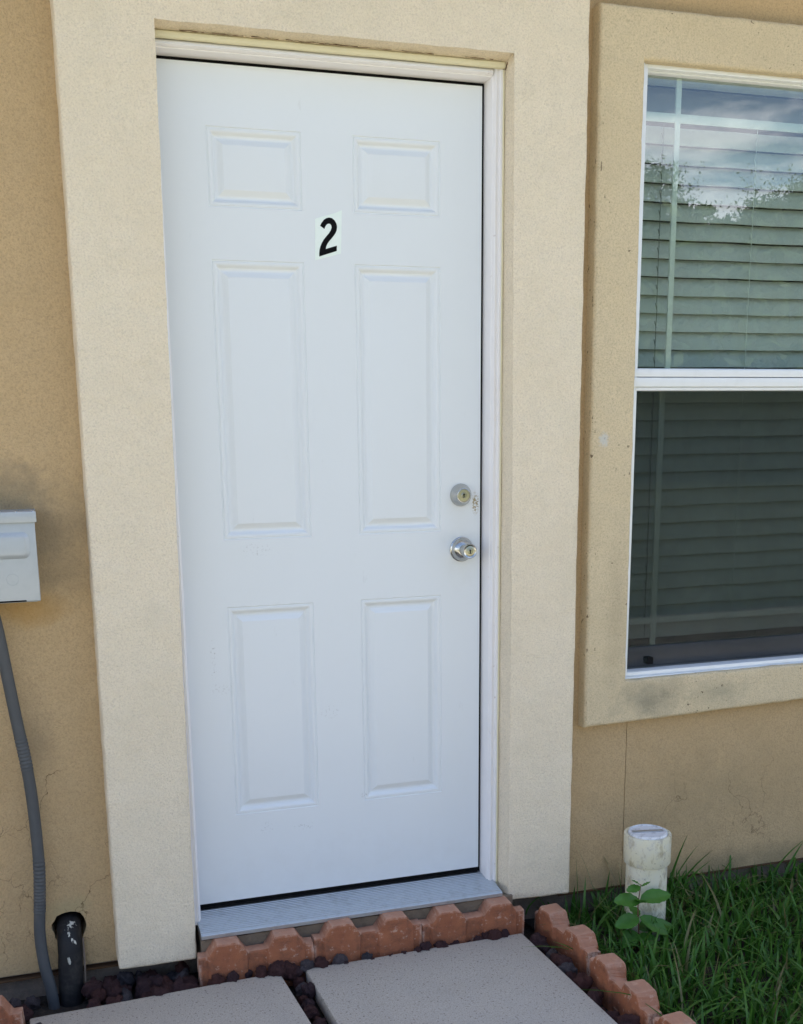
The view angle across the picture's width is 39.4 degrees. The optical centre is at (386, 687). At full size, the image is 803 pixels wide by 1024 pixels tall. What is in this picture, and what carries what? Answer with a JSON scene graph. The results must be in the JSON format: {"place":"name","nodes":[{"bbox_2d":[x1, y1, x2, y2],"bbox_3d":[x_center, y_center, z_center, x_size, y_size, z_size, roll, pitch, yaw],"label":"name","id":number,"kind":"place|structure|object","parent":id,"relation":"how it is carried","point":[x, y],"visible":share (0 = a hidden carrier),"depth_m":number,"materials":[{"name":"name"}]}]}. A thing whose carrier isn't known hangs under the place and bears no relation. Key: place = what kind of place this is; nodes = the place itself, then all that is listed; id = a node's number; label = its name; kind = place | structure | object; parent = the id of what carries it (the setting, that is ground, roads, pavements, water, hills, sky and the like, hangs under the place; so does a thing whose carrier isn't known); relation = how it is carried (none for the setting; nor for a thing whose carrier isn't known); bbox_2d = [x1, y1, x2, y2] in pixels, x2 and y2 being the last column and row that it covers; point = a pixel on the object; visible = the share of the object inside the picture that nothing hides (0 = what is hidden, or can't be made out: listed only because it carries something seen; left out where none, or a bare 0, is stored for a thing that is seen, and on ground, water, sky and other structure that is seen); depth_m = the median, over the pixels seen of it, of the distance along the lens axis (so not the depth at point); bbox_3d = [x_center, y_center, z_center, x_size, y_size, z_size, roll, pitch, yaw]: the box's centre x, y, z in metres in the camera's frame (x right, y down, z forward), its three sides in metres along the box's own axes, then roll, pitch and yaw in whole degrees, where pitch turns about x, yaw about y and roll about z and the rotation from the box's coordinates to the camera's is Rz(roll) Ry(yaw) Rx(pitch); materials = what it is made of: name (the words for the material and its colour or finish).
{"place":"outdoors","nodes":[
{"label":"outdoors","id":0,"kind":"place"},
{"bbox_2d":[21,922,609,1023],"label":"soil bed","id":1,"kind":"object","parent":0,"point":[45,1010],"visible":0.06,"depth_m":2.80,"materials":[{"name":"black soil"}]},
{"bbox_2d":[0,995,23,1023],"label":"edging brick","id":2,"kind":"object","parent":1,"relation":"on","point":[10,1013],"visible":1,"depth_m":2.60,"materials":[{"name":"ceramic"}]},
{"bbox_2d":[9,997,20,1006],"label":"lava rock","id":3,"kind":"object","parent":1,"relation":"on","point":[14,1002],"visible":0.64,"depth_m":2.75,"materials":[{"name":"grey stone"}]},
{"bbox_2d":[16,1004,33,1022],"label":"lava rock","id":4,"kind":"object","parent":1,"relation":"on","point":[28,1014],"visible":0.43,"depth_m":2.69,"materials":[{"name":"brown stone"}]},
{"bbox_2d":[24,995,40,1009],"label":"lava rock","id":5,"kind":"object","parent":1,"relation":"on","point":[32,1002],"visible":0.88,"depth_m":2.77,"materials":[{"name":"grey stone"}]},
{"bbox_2d":[81,976,103,998],"bbox_3d":[-0.737,0.754,2.812,0.052,0.048,0.056,32,42,24],"label":"lava rock","id":6,"kind":"object","parent":1,"relation":"on","point":[91,985],"visible":0.77,"depth_m":2.80,"materials":[{"name":"brown stone"}]},
{"bbox_2d":[86,997,101,1007],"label":"lava rock","id":7,"kind":"object","parent":1,"relation":"on","point":[94,1002],"visible":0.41,"depth_m":2.72,"materials":[{"name":"brown stone"}]},
{"bbox_2d":[91,988,106,1003],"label":"lava rock","id":8,"kind":"object","parent":1,"relation":"on","point":[101,994],"visible":0.67,"depth_m":2.77,"materials":[{"name":"brown stone"}]},
{"bbox_2d":[103,975,116,980],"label":"lava rock","id":9,"kind":"object","parent":1,"relation":"on","point":[114,977],"visible":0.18,"depth_m":2.86,"materials":[{"name":"brown stone"}]},
{"bbox_2d":[102,978,120,989],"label":"lava rock","id":10,"kind":"object","parent":1,"relation":"on","point":[107,982],"visible":0.43,"depth_m":2.81,"materials":[{"name":"brown stone"}]},
{"bbox_2d":[106,984,121,997],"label":"lava rock","id":11,"kind":"object","parent":1,"relation":"on","point":[114,990],"visible":0.69,"depth_m":2.77,"materials":[{"name":"brown stone"}]},
{"bbox_2d":[106,995,122,1004],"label":"lava rock","id":12,"kind":"object","parent":1,"relation":"on","point":[116,999],"visible":0.48,"depth_m":2.72,"materials":[{"name":"brown stone"}]},
{"bbox_2d":[116,971,135,987],"bbox_3d":[-0.665,0.750,2.863,0.051,0.054,0.046,-7,14,-25],"label":"lava rock","id":13,"kind":"object","parent":1,"relation":"on","point":[126,978],"visible":0.7,"depth_m":2.85,"materials":[{"name":"grey stone"}]},
{"bbox_2d":[121,984,131,992],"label":"lava rock","id":14,"kind":"object","parent":1,"relation":"on","point":[129,987],"visible":0.19,"depth_m":2.82,"materials":[{"name":"grey stone"}]},
{"bbox_2d":[121,991,132,1001],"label":"lava rock","id":15,"kind":"object","parent":1,"relation":"on","point":[126,995],"visible":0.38,"depth_m":2.74,"materials":[{"name":"grey stone"}]},
{"bbox_2d":[121,987,132,998],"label":"lava rock","id":16,"kind":"object","parent":1,"relation":"on","point":[124,989],"visible":0.27,"depth_m":2.78,"materials":[{"name":"stone"}]},
{"bbox_2d":[134,970,143,979],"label":"lava rock","id":17,"kind":"object","parent":1,"relation":"on","point":[137,974],"visible":0.3,"depth_m":2.88,"materials":[{"name":"brown stone"}]},
{"bbox_2d":[135,977,151,998],"bbox_3d":[-0.608,0.760,2.803,0.039,0.066,0.060,3,13,15],"label":"lava rock","id":18,"kind":"object","parent":1,"relation":"on","point":[144,984],"visible":0.69,"depth_m":2.79,"materials":[{"name":"brown stone"}]},
{"bbox_2d":[135,972,151,991],"bbox_3d":[-0.618,0.760,2.852,0.039,0.066,0.059,5,14,24],"label":"lava rock","id":19,"kind":"object","parent":1,"relation":"on","point":[145,975],"visible":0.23,"depth_m":2.84,"materials":[{"name":"brown stone"}]},
{"bbox_2d":[141,992,150,997],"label":"lava rock","id":20,"kind":"object","parent":1,"relation":"on","point":[144,994],"visible":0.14,"depth_m":2.77,"materials":[{"name":"brown stone"}]},
{"bbox_2d":[150,985,158,994],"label":"lava rock","id":21,"kind":"object","parent":1,"relation":"on","point":[153,987],"visible":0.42,"depth_m":2.80,"materials":[{"name":"brown stone"}]},
{"bbox_2d":[148,974,162,986],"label":"lava rock","id":22,"kind":"object","parent":1,"relation":"on","point":[157,980],"visible":0.48,"depth_m":2.83,"materials":[{"name":"brown stone"}]},
{"bbox_2d":[151,988,170,995],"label":"lava rock","id":23,"kind":"object","parent":1,"relation":"on","point":[158,991],"visible":0.48,"depth_m":2.75,"materials":[{"name":"brown stone"}]},
{"bbox_2d":[158,981,172,988],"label":"lava rock","id":24,"kind":"object","parent":1,"relation":"on","point":[166,985],"visible":0.38,"depth_m":2.81,"materials":[{"name":"brown stone"}]},
{"bbox_2d":[162,975,171,984],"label":"lava rock","id":25,"kind":"object","parent":1,"relation":"on","point":[166,978],"visible":0.45,"depth_m":2.83,"materials":[{"name":"brown stone"}]},
{"bbox_2d":[30,975,310,1023],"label":"paving slab","id":26,"kind":"structure","parent":1,"relation":"on","point":[268,999],"depth_m":2.67,"materials":[{"name":"concrete"}]},
{"bbox_2d":[267,960,286,977],"bbox_3d":[-0.279,0.722,2.854,0.052,0.049,0.053,1,13,9],"label":"lava rock","id":27,"kind":"object","parent":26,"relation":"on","point":[276,968],"visible":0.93,"depth_m":2.84,"materials":[{"name":"brown stone"}]},
{"bbox_2d":[166,971,176,982],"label":"lava rock","id":28,"kind":"object","parent":1,"relation":"on","point":[171,975],"visible":0.3,"depth_m":2.88,"materials":[{"name":"black stone"}]},
{"bbox_2d":[169,976,185,992],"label":"lava rock","id":29,"kind":"object","parent":1,"relation":"on","point":[178,984],"visible":0.57,"depth_m":2.79,"materials":[{"name":"brown stone"}]},
{"bbox_2d":[174,967,189,981],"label":"lava rock","id":30,"kind":"object","parent":1,"relation":"on","point":[183,972],"visible":0.34,"depth_m":2.87,"materials":[{"name":"grey stone"}]},
{"bbox_2d":[175,961,189,972],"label":"lava rock","id":31,"kind":"object","parent":1,"relation":"on","point":[180,966],"visible":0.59,"depth_m":2.90,"materials":[{"name":"brown stone"}]},
{"bbox_2d":[182,975,198,984],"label":"lava rock","id":32,"kind":"object","parent":1,"relation":"on","point":[186,979],"visible":0.45,"depth_m":2.84,"materials":[{"name":"brown stone"}]},
{"bbox_2d":[185,981,199,989],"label":"lava rock","id":33,"kind":"object","parent":1,"relation":"on","point":[191,985],"visible":0.37,"depth_m":2.79,"materials":[{"name":"brown stone"}]},
{"bbox_2d":[207,973,225,985],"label":"lava rock","id":34,"kind":"object","parent":1,"relation":"on","point":[216,979],"visible":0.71,"depth_m":2.80,"materials":[{"name":"brown stone"}]},
{"bbox_2d":[226,970,239,981],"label":"lava rock","id":35,"kind":"object","parent":1,"relation":"on","point":[233,976],"visible":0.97,"depth_m":2.81,"materials":[{"name":"brown stone"}]},
{"bbox_2d":[245,969,252,977],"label":"lava rock","id":36,"kind":"object","parent":1,"relation":"on","point":[249,974],"visible":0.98,"depth_m":2.85,"materials":[{"name":"stone"}]},
{"bbox_2d":[197,927,313,986],"bbox_3d":[-0.334,0.712,2.879,0.297,0.164,0.059,-5,12,-16],"label":"edging brick","id":37,"kind":"object","parent":1,"relation":"on","point":[223,956],"visible":0.63,"depth_m":2.85,"materials":[{"name":"ceramic"}]},
{"bbox_2d":[255,965,267,977],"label":"lava rock","id":38,"kind":"object","parent":1,"relation":"on","point":[261,971],"visible":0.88,"depth_m":2.83,"materials":[{"name":"brown stone"}]},
{"bbox_2d":[283,960,296,980],"bbox_3d":[-0.249,0.726,2.863,0.057,0.051,0.034,49,16,25],"label":"lava rock","id":39,"kind":"object","parent":1,"relation":"on","point":[290,968],"visible":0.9,"depth_m":2.85,"materials":[{"name":"brown stone"}]},
{"bbox_2d":[293,976,305,988],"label":"lava rock","id":40,"kind":"object","parent":1,"relation":"on","point":[297,981],"visible":0.6,"depth_m":2.85,"materials":[{"name":"brown stone"}]},
{"bbox_2d":[296,966,302,976],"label":"lava rock","id":41,"kind":"object","parent":1,"relation":"on","point":[299,972],"visible":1,"depth_m":2.85,"materials":[{"name":"stone"}]},
{"bbox_2d":[295,982,306,996],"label":"lava rock","id":42,"kind":"object","parent":1,"relation":"on","point":[298,990],"visible":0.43,"depth_m":2.81,"materials":[{"name":"grey stone"}]},
{"bbox_2d":[297,995,308,1005],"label":"lava rock","id":43,"kind":"object","parent":1,"relation":"on","point":[301,999],"visible":0.59,"depth_m":2.76,"materials":[{"name":"brown stone"}]},
{"bbox_2d":[300,959,313,971],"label":"lava rock","id":44,"kind":"object","parent":1,"relation":"on","point":[306,965],"visible":1,"depth_m":2.86,"materials":[{"name":"grey stone"}]},
{"bbox_2d":[300,982,315,998],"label":"lava rock","id":45,"kind":"object","parent":1,"relation":"on","point":[308,990],"visible":1,"depth_m":2.77,"materials":[{"name":"brown stone"}]},
{"bbox_2d":[301,998,315,1009],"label":"lava rock","id":46,"kind":"object","parent":1,"relation":"on","point":[308,1001],"visible":0.47,"depth_m":2.73,"materials":[{"name":"brown stone"}]},
{"bbox_2d":[303,1004,314,1018],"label":"lava rock","id":47,"kind":"object","parent":1,"relation":"on","point":[308,1009],"visible":0.81,"depth_m":2.69,"materials":[{"name":"brown stone"}]},
{"bbox_2d":[311,1007,320,1020],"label":"lava rock","id":48,"kind":"object","parent":1,"relation":"on","point":[315,1012],"visible":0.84,"depth_m":2.69,"materials":[{"name":"brown stone"}]},
{"bbox_2d":[312,1018,326,1023],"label":"lava rock","id":49,"kind":"object","parent":1,"relation":"on","point":[320,1021],"visible":1,"depth_m":2.64,"materials":[{"name":"brown stone"}]},
{"bbox_2d":[314,956,328,967],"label":"lava rock","id":50,"kind":"object","parent":1,"relation":"on","point":[321,962],"visible":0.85,"depth_m":2.88,"materials":[{"name":"brown stone"}]},
{"bbox_2d":[310,910,421,963],"bbox_3d":[-0.052,0.684,2.967,0.297,0.164,0.059,-4,12,-18],"label":"edging brick","id":51,"kind":"object","parent":1,"relation":"on","point":[388,933],"visible":0.73,"depth_m":2.94,"materials":[{"name":"ceramic"}]},
{"bbox_2d":[361,952,372,959],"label":"lava rock","id":52,"kind":"object","parent":1,"relation":"on","point":[366,955],"visible":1,"depth_m":2.92,"materials":[{"name":"grey stone"}]},
{"bbox_2d":[413,946,421,952],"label":"lava rock","id":53,"kind":"object","parent":1,"relation":"on","point":[418,949],"visible":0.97,"depth_m":2.96,"materials":[{"name":"brown stone"}]},
{"bbox_2d":[419,941,431,950],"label":"lava rock","id":54,"kind":"object","parent":1,"relation":"on","point":[425,946],"visible":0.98,"depth_m":2.96,"materials":[{"name":"brown stone"}]},
{"bbox_2d":[433,941,442,947],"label":"lava rock","id":55,"kind":"object","parent":1,"relation":"on","point":[438,944],"visible":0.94,"depth_m":2.98,"materials":[{"name":"brown stone"}]},
{"bbox_2d":[441,940,448,947],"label":"lava rock","id":56,"kind":"object","parent":1,"relation":"on","point":[445,945],"visible":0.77,"depth_m":2.98,"materials":[{"name":"brown stone"}]},
{"bbox_2d":[449,940,460,944],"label":"lava rock","id":57,"kind":"object","parent":1,"relation":"on","point":[454,942],"visible":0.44,"depth_m":3.01,"materials":[{"name":"brown stone"}]},
{"bbox_2d":[306,934,617,1023],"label":"paving slab","id":58,"kind":"structure","parent":1,"relation":"on","point":[514,979],"depth_m":2.75,"materials":[{"name":"concrete"}]},
{"bbox_2d":[332,953,347,964],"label":"lava rock","id":59,"kind":"object","parent":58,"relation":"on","point":[340,958],"visible":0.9,"depth_m":2.89,"materials":[{"name":"grey stone"}]},
{"bbox_2d":[419,895,523,947],"bbox_3d":[0.231,0.665,3.058,0.297,0.164,0.059,-5,15,-17],"label":"edging brick","id":60,"kind":"object","parent":1,"relation":"on","point":[449,923],"visible":0.65,"depth_m":3.03,"materials":[{"name":"ceramic"}]},
{"bbox_2d":[473,935,483,940],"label":"lava rock","id":61,"kind":"object","parent":1,"relation":"on","point":[477,938],"visible":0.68,"depth_m":3.02,"materials":[{"name":"brown stone"}]},
{"bbox_2d":[481,931,488,938],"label":"lava rock","id":62,"kind":"object","parent":1,"relation":"on","point":[485,935],"visible":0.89,"depth_m":3.03,"materials":[{"name":"brown stone"}]},
{"bbox_2d":[487,929,501,939],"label":"lava rock","id":63,"kind":"object","parent":1,"relation":"on","point":[495,934],"visible":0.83,"depth_m":3.02,"materials":[{"name":"brown stone"}]},
{"bbox_2d":[502,929,509,937],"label":"lava rock","id":64,"kind":"object","parent":1,"relation":"on","point":[505,933],"visible":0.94,"depth_m":3.04,"materials":[{"name":"brown stone"}]},
{"bbox_2d":[529,932,547,950],"bbox_3d":[0.409,0.690,3.029,0.053,0.055,0.040,9,-20,14],"label":"lava rock","id":65,"kind":"object","parent":1,"relation":"on","point":[537,940],"visible":0.72,"depth_m":3.02,"materials":[{"name":"brown stone"}]},
{"bbox_2d":[539,943,550,954],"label":"lava rock","id":66,"kind":"object","parent":1,"relation":"on","point":[543,948],"visible":0.64,"depth_m":3.00,"materials":[{"name":"brown stone"}]},
{"bbox_2d":[546,948,557,958],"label":"lava rock","id":67,"kind":"object","parent":1,"relation":"on","point":[550,951],"visible":0.48,"depth_m":2.95,"materials":[{"name":"stone"}]},
{"bbox_2d":[550,953,560,962],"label":"lava rock","id":68,"kind":"object","parent":1,"relation":"on","point":[554,957],"visible":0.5,"depth_m":2.90,"materials":[{"name":"brown stone"}]},
{"bbox_2d":[554,954,572,966],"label":"lava rock","id":69,"kind":"object","parent":1,"relation":"on","point":[561,959],"visible":0.62,"depth_m":2.89,"materials":[{"name":"brown stone"}]},
{"bbox_2d":[558,962,577,974],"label":"lava rock","id":70,"kind":"object","parent":1,"relation":"on","point":[564,967],"visible":0.64,"depth_m":2.85,"materials":[{"name":"grey stone"}]},
{"bbox_2d":[565,971,576,979],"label":"lava rock","id":71,"kind":"object","parent":1,"relation":"on","point":[570,975],"visible":0.28,"depth_m":2.82,"materials":[{"name":"brown stone"}]},
{"bbox_2d":[572,972,593,993],"bbox_3d":[0.489,0.744,2.796,0.054,0.061,0.050,-10,15,-34],"label":"lava rock","id":72,"kind":"object","parent":1,"relation":"on","point":[583,980],"visible":0.69,"depth_m":2.78,"materials":[{"name":"brown stone"}]},
{"bbox_2d":[587,990,600,1004],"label":"lava rock","id":73,"kind":"object","parent":1,"relation":"on","point":[593,996],"visible":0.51,"depth_m":2.71,"materials":[{"name":"brown stone"}]},
{"bbox_2d":[590,987,603,1005],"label":"lava rock","id":74,"kind":"object","parent":1,"relation":"on","point":[601,994],"visible":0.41,"depth_m":2.74,"materials":[{"name":"brown stone"}]},
{"bbox_2d":[606,1010,620,1021],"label":"lava rock","id":75,"kind":"object","parent":1,"relation":"on","point":[614,1014],"visible":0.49,"depth_m":2.64,"materials":[{"name":"brown stone"}]},
{"bbox_2d":[618,1021,631,1023],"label":"lava rock","id":76,"kind":"object","parent":1,"relation":"on","point":[625,1022],"visible":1,"depth_m":2.57,"materials":[{"name":"brown stone"}]},
{"bbox_2d":[589,953,662,1023],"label":"edging brick","id":77,"kind":"object","parent":1,"relation":"on","point":[607,971],"visible":0.83,"depth_m":2.71,"materials":[{"name":"ceramic"}]},
{"bbox_2d":[617,1013,640,1023],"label":"lava rock","id":78,"kind":"object","parent":1,"relation":"on","point":[632,1018],"visible":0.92,"depth_m":2.59,"materials":[{"name":"brown stone"}]},
{"bbox_2d":[653,1011,696,1023],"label":"edging brick","id":79,"kind":"object","parent":1,"relation":"on","point":[679,1017],"visible":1,"depth_m":2.49,"materials":[{"name":"ceramic"}]},
{"bbox_2d":[513,837,802,1023],"bbox_3d":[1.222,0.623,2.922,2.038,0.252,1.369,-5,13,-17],"label":"grass","id":80,"kind":"structure","parent":0,"point":[759,957],"depth_m":2.98,"materials":[{"name":"green plant"}]},
{"bbox_2d":[534,904,600,975],"bbox_3d":[0.485,0.700,3.021,0.059,0.164,0.297,-6,13,-19],"label":"edging brick","id":81,"kind":"object","parent":80,"relation":"on","point":[580,940],"visible":0.56,"depth_m":2.96,"materials":[{"name":"ceramic"}]},
{"bbox_2d":[614,880,674,950],"bbox_3d":[0.696,0.618,3.024,0.189,0.213,0.097,-1,13,0],"label":"sapling","id":82,"kind":"object","parent":80,"relation":"on","point":[629,899],"visible":0.91,"depth_m":3.02,"materials":[{"name":"green plant"}]},
{"bbox_2d":[623,824,671,940],"bbox_3d":[0.720,0.580,3.118,0.128,0.386,0.128,-6,15,-17],"label":"cleanout pipe","id":83,"kind":"object","parent":80,"relation":"on","point":[646,852],"visible":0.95,"depth_m":3.05,"materials":[{"name":"plastic"}]},
{"label":"ground","id":84,"kind":"structure","parent":0,"visible":0},
{"bbox_2d":[0,0,802,1001],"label":"house wall","id":85,"kind":"structure","parent":84,"relation":"on","point":[598,752],"depth_m":2.75,"materials":[{"name":"paint"}]},
{"bbox_2d":[0,509,40,603],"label":"electrical box","id":86,"kind":"object","parent":85,"relation":"attached to","point":[19,577],"visible":1,"depth_m":2.50,"materials":[{"name":"grey paint"}]},
{"bbox_2d":[0,616,59,1009],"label":"conduit","id":87,"kind":"object","parent":86,"relation":"attached to","point":[29,783],"visible":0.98,"depth_m":2.69,"materials":[{"name":"grey plastic"}]},
{"bbox_2d":[56,911,86,1007],"bbox_3d":[-0.805,0.707,2.857,0.073,0.279,0.165,-5,13,-17],"label":"drain pipe","id":88,"kind":"object","parent":85,"relation":"attached to","point":[71,950],"visible":0.85,"depth_m":2.79,"materials":[{"name":"plastic"}]},
{"bbox_2d":[155,38,503,939],"bbox_3d":[-0.126,-0.431,2.803,0.868,2.097,0.173,-5,13,-17],"label":"door frame","id":89,"kind":"object","parent":85,"relation":"attached to","point":[309,910],"visible":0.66,"depth_m":2.88,"materials":[{"name":"white paint"}]},
{"bbox_2d":[156,58,481,909],"bbox_3d":[-0.134,-0.435,2.816,0.803,2.031,0.110,-5,13,-17],"label":"front door","id":90,"kind":"structure","parent":89,"relation":"attached to","point":[322,232],"depth_m":2.80,"materials":[{"name":"white paint"}]},
{"bbox_2d":[625,63,802,678],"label":"window","id":91,"kind":"structure","parent":85,"relation":"attached to","point":[652,658],"depth_m":3.06,"materials":[{"name":"white plastic"}]},
{"bbox_2d":[625,63,802,678],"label":"window frame","id":92,"kind":"structure","parent":91,"relation":"in","point":[770,660],"depth_m":2.99,"materials":[{"name":"white plastic"}]},
{"bbox_2d":[628,87,802,638],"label":"venetian blind","id":93,"kind":"object","parent":91,"relation":"hanging from","point":[731,528],"visible":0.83,"depth_m":3.17,"materials":[{"name":"grey plastic"}]}
]}

